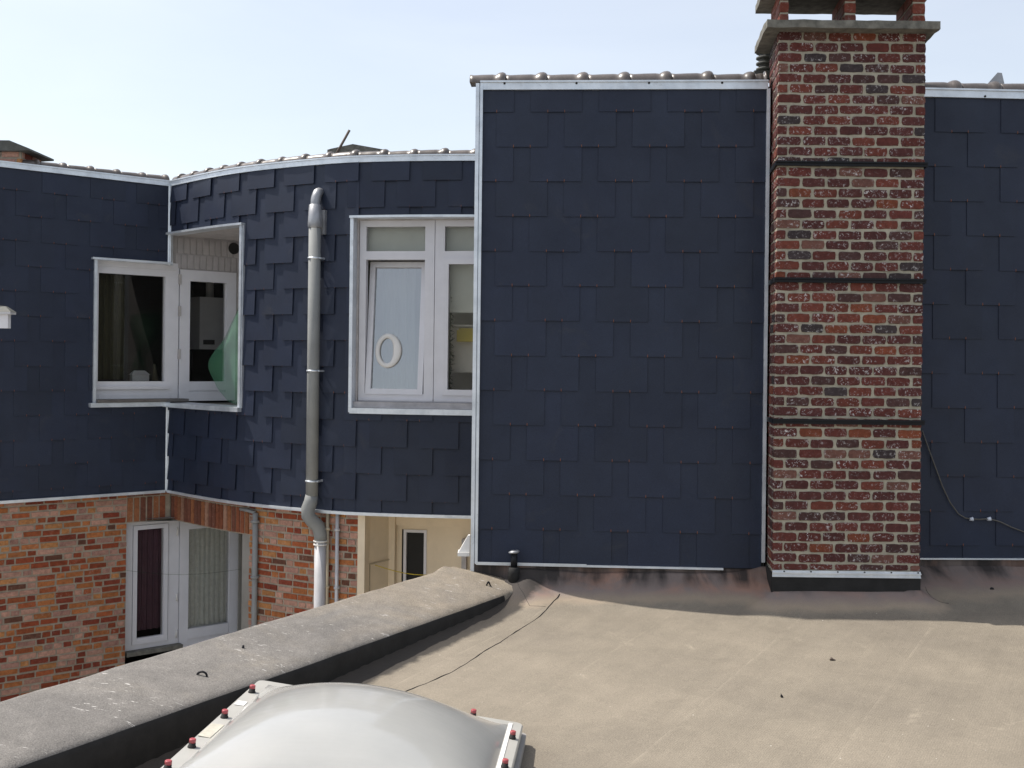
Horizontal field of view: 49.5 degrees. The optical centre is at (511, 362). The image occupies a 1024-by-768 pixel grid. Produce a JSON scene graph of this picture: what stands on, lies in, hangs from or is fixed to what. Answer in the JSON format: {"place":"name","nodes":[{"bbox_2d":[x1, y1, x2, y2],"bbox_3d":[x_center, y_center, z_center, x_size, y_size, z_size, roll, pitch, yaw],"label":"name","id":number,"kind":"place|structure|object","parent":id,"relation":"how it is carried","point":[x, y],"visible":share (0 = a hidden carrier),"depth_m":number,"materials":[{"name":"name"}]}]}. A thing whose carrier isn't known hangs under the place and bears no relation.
{"place":"outdoors","nodes":[
{"label":"outdoors","id":0,"kind":"place"},
{"bbox_2d":[0,0,1023,179],"label":"sky","id":1,"kind":"structure","parent":0,"point":[172,88],"materials":[{"name":"blue"}]},
{"label":"ground","id":2,"kind":"structure","parent":0,"visible":0},
{"bbox_2d":[0,148,474,701],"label":"slate house","id":3,"kind":"structure","parent":2,"relation":"on","point":[96,474],"depth_m":12.10,"materials":[{"name":"blue stone"}]},
{"bbox_2d":[0,305,15,327],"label":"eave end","id":4,"kind":"object","parent":3,"relation":"attached to","point":[6,312],"visible":1,"depth_m":10.20,"materials":[{"name":"white"}]},
{"bbox_2d":[0,140,53,162],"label":"brick chimney","id":5,"kind":"object","parent":3,"relation":"on","point":[10,151],"visible":0.55,"depth_m":12.05,"materials":[{"name":"brick"}]},
{"bbox_2d":[98,274,124,378],"bbox_3d":[-4.722,-0.414,12.961,0.400,1.223,0.055,1,0,-39],"label":"curtain","id":6,"kind":"object","parent":3,"relation":"hanging from","point":[111,312],"visible":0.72,"depth_m":13.00,"materials":[{"name":"brown fabric"}]},
{"bbox_2d":[129,371,149,380],"bbox_3d":[-4.417,0.158,13.175,0.220,0.125,0.100,1,0,-40],"label":"sill ornament","id":7,"kind":"object","parent":3,"relation":"in","point":[139,375],"visible":0.86,"depth_m":13.13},
{"bbox_2d":[96,260,188,402],"bbox_3d":[-4.357,-0.364,12.930,1.145,1.642,0.285,1,0,-40],"label":"window","id":8,"kind":"structure","parent":3,"relation":"in","point":[166,390],"depth_m":13.13,"materials":[{"name":"white plastic"}]},
{"bbox_2d":[137,528,161,630],"bbox_3d":[-4.360,2.561,13.264,0.424,1.252,0.036,1,0,-38],"label":"curtain","id":9,"kind":"object","parent":3,"relation":"hanging from","point":[149,582],"visible":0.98,"depth_m":13.29,"materials":[{"name":"red fabric"}]},
{"bbox_2d":[125,521,182,657],"bbox_3d":[-4.291,2.639,13.200,0.721,1.586,0.220,1,0,-40],"label":"window","id":10,"kind":"structure","parent":3,"relation":"in","point":[166,640],"depth_m":13.26,"materials":[{"name":"white plastic"}]},
{"bbox_2d":[152,364,157,380],"bbox_3d":[-4.271,0.123,13.297,0.069,0.202,0.069,1,0,0],"label":"figurine","id":11,"kind":"object","parent":3,"relation":"on","point":[154,377],"visible":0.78,"depth_m":13.28,"materials":[{"name":"black"}]},
{"bbox_2d":[190,282,222,349],"bbox_3d":[-3.874,-0.696,14.190,0.369,1.059,0.308,1,0,-40],"label":"boiler","id":12,"kind":"object","parent":3,"relation":"attached to","point":[206,322],"visible":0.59,"depth_m":14.07,"materials":[{"name":"white metal"}]},
{"bbox_2d":[177,269,235,400],"bbox_3d":[-3.732,-0.323,13.545,0.748,1.576,0.106,1,0,-40],"label":"window","id":13,"kind":"structure","parent":3,"relation":"in","point":[224,389],"depth_m":13.53,"materials":[{"name":"white plastic"}]},
{"bbox_2d":[175,521,237,649],"bbox_3d":[-3.771,2.919,13.670,0.816,2.075,0.109,1,0,-41],"label":"garden door","id":14,"kind":"structure","parent":3,"relation":"in","point":[187,636],"depth_m":13.60,"materials":[{"name":"plastic"}]},
{"bbox_2d":[188,528,226,626],"bbox_3d":[-3.789,2.672,13.733,0.574,1.330,0.037,1,0,-41],"label":"curtain","id":15,"kind":"object","parent":3,"relation":"hanging from","point":[207,578],"visible":0.79,"depth_m":13.74,"materials":[{"name":"fabric"}]},
{"bbox_2d":[239,507,259,626],"bbox_3d":[-2.872,2.876,12.056,0.284,2.582,0.087,1,0,30],"label":"wall pipe","id":16,"kind":"object","parent":3,"relation":"attached to","point":[254,576],"depth_m":11.98,"materials":[{"name":"grey metal"}]},
{"bbox_2d":[301,188,326,607],"bbox_3d":[-2.036,1.183,11.478,0.259,5.987,0.216,1,0,0],"label":"downpipe","id":17,"kind":"object","parent":3,"relation":"attached to","point":[317,227],"visible":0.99,"depth_m":11.40,"materials":[{"name":"metal"}]},
{"bbox_2d":[325,513,329,604],"bbox_3d":[-1.928,2.868,11.541,0.052,2.620,0.065,1,0,0],"label":"wall pipe","id":18,"kind":"object","parent":3,"relation":"attached to","point":[327,561],"depth_m":11.52,"materials":[{"name":"grey metal"}]},
{"bbox_2d":[334,514,339,601],"bbox_3d":[-1.820,2.869,11.494,0.058,2.620,0.068,1,0,0],"label":"wall pipe","id":19,"kind":"object","parent":3,"relation":"attached to","point":[337,586],"depth_m":11.47,"materials":[{"name":"grey metal"}]},
{"bbox_2d":[336,129,349,152],"bbox_3d":[-1.814,-2.284,11.750,0.212,0.363,0.028,1,0,0],"label":"metal rod","id":20,"kind":"object","parent":3,"relation":"on","point":[343,141],"visible":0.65,"depth_m":11.74,"materials":[{"name":"grey metal"}]},
{"bbox_2d":[327,144,382,152],"bbox_3d":[-1.958,-2.363,14.425,0.747,0.780,0.850,1,0,0],"label":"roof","id":21,"kind":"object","parent":3,"relation":"on","point":[350,148],"visible":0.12,"depth_m":14.00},
{"bbox_2d":[375,333,401,367],"bbox_3d":[-1.277,-0.122,11.492,0.282,0.358,0.063,1,0,8],"label":"oval ring","id":22,"kind":"object","parent":3,"relation":"hanging from","point":[397,350],"visible":1,"depth_m":11.48,"materials":[{"name":"white plastic"}]},
{"bbox_2d":[381,269,415,388],"bbox_3d":[-1.220,-0.352,11.863,0.370,1.413,0.060,1,0,7],"label":"curtain","id":23,"kind":"object","parent":3,"relation":"hanging from","point":[398,306],"visible":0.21,"depth_m":11.86,"materials":[{"name":"fabric"}]},
{"bbox_2d":[375,565,427,574],"bbox_3d":[-1.039,2.201,11.806,0.839,0.134,0.010,1,0,-15],"label":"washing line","id":24,"kind":"object","parent":3,"relation":"attached to","point":[398,571],"visible":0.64,"depth_m":11.76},
{"bbox_2d":[353,219,473,408],"bbox_3d":[-0.835,-0.522,11.447,1.641,1.985,0.295,1,0,8],"label":"window","id":25,"kind":"structure","parent":3,"relation":"in","point":[432,391],"depth_m":11.38,"materials":[{"name":"white plastic"}]},
{"bbox_2d":[368,227,473,250],"bbox_3d":[-0.756,-1.260,11.483,1.573,0.363,0.006,1,0,8],"label":"blind","id":26,"kind":"object","parent":3,"relation":"attached to","point":[412,239],"depth_m":11.52,"materials":[{"name":"white fabric"}]},
{"bbox_2d":[449,297,454,389],"bbox_3d":[-0.649,-0.234,11.520,0.142,1.126,0.152,1,0,0],"label":"garland","id":27,"kind":"object","parent":3,"relation":"hanging from","point":[450,349],"visible":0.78,"depth_m":11.52},
{"bbox_2d":[450,325,472,372],"bbox_3d":[-0.310,-0.142,11.684,0.720,0.500,0.210,1,0,8],"label":"cupboard","id":28,"kind":"object","parent":3,"relation":"in","point":[462,357],"visible":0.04,"depth_m":11.65,"materials":[{"name":"white wood"}]},
{"bbox_2d":[456,328,472,341],"bbox_3d":[-0.475,-0.287,11.591,0.190,0.140,0.100,1,0,8],"label":"cushion","id":29,"kind":"object","parent":28,"relation":"in","point":[464,334],"visible":0.71,"depth_m":11.54,"materials":[{"name":"yellow fabric"}]},
{"bbox_2d":[450,265,473,312],"bbox_3d":[-0.326,-0.790,11.443,0.700,0.555,0.006,1,0,8],"label":"blind","id":30,"kind":"object","parent":3,"relation":"attached to","point":[461,285],"depth_m":11.47,"materials":[{"name":"white fabric"}]},
{"bbox_2d":[0,566,512,767],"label":"parapet","id":31,"kind":"structure","parent":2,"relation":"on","point":[135,714],"depth_m":6.00,"materials":[{"name":"grey concrete"}]},
{"bbox_2d":[196,671,207,676],"bbox_3d":[-1.656,1.673,5.933,0.064,0.056,0.010,1,0,0],"label":"iron ring","id":32,"kind":"object","parent":31,"relation":"on","point":[204,672],"visible":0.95,"depth_m":5.93,"materials":[{"name":"black metal"}]},
{"bbox_2d":[470,71,1023,570],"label":"gable wing","id":33,"kind":"structure","parent":2,"relation":"on","point":[620,321],"depth_m":8.64,"materials":[{"name":"blue tile"}]},
{"bbox_2d":[458,534,469,555],"bbox_3d":[-0.382,1.454,8.865,0.095,0.160,0.150,1,0,0],"label":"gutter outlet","id":34,"kind":"object","parent":33,"relation":"attached to","point":[464,550],"visible":0.96,"depth_m":8.81,"materials":[{"name":"white plastic"}]},
{"bbox_2d":[135,560,1023,767],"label":"flat roof","id":35,"kind":"structure","parent":33,"relation":"attached to","point":[581,667],"depth_m":6.82,"materials":[{"name":"beige concrete"}]},
{"bbox_2d":[161,680,525,767],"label":"skylight","id":36,"kind":"object","parent":35,"relation":"attached to","point":[263,724],"visible":1,"depth_m":4.80,"materials":[{"name":"plastic"}]},
{"bbox_2d":[508,550,519,582],"bbox_3d":[0.015,1.582,8.581,0.096,0.267,0.096,1,0,0],"label":"vent pipe","id":37,"kind":"object","parent":35,"relation":"on","point":[513,573],"visible":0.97,"depth_m":8.55,"materials":[{"name":"black metal"}]},
{"bbox_2d":[755,0,940,591],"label":"brick chimney","id":38,"kind":"object","parent":35,"relation":"on","point":[846,280],"visible":0.99,"depth_m":8.22,"materials":[{"name":"red brick"}]},
{"bbox_2d":[753,54,769,82],"bbox_3d":[2.037,-2.432,8.970,0.200,0.300,0.200,1,0,0],"label":"vent stack","id":39,"kind":"object","parent":33,"relation":"on","point":[762,64],"visible":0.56,"depth_m":8.90,"materials":[{"name":"metal"}]},
{"bbox_2d":[922,430,1023,531],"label":"cable","id":40,"kind":"object","parent":33,"relation":"attached to","point":[987,519],"visible":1,"depth_m":8.73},
{"bbox_2d":[990,73,1003,83],"bbox_3d":[3.866,-2.251,8.965,0.190,0.148,0.120,1,0,0],"label":"flashing cap","id":41,"kind":"object","parent":33,"relation":"on","point":[997,77],"visible":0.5,"depth_m":8.90,"materials":[{"name":"grey metal"}]}
]}

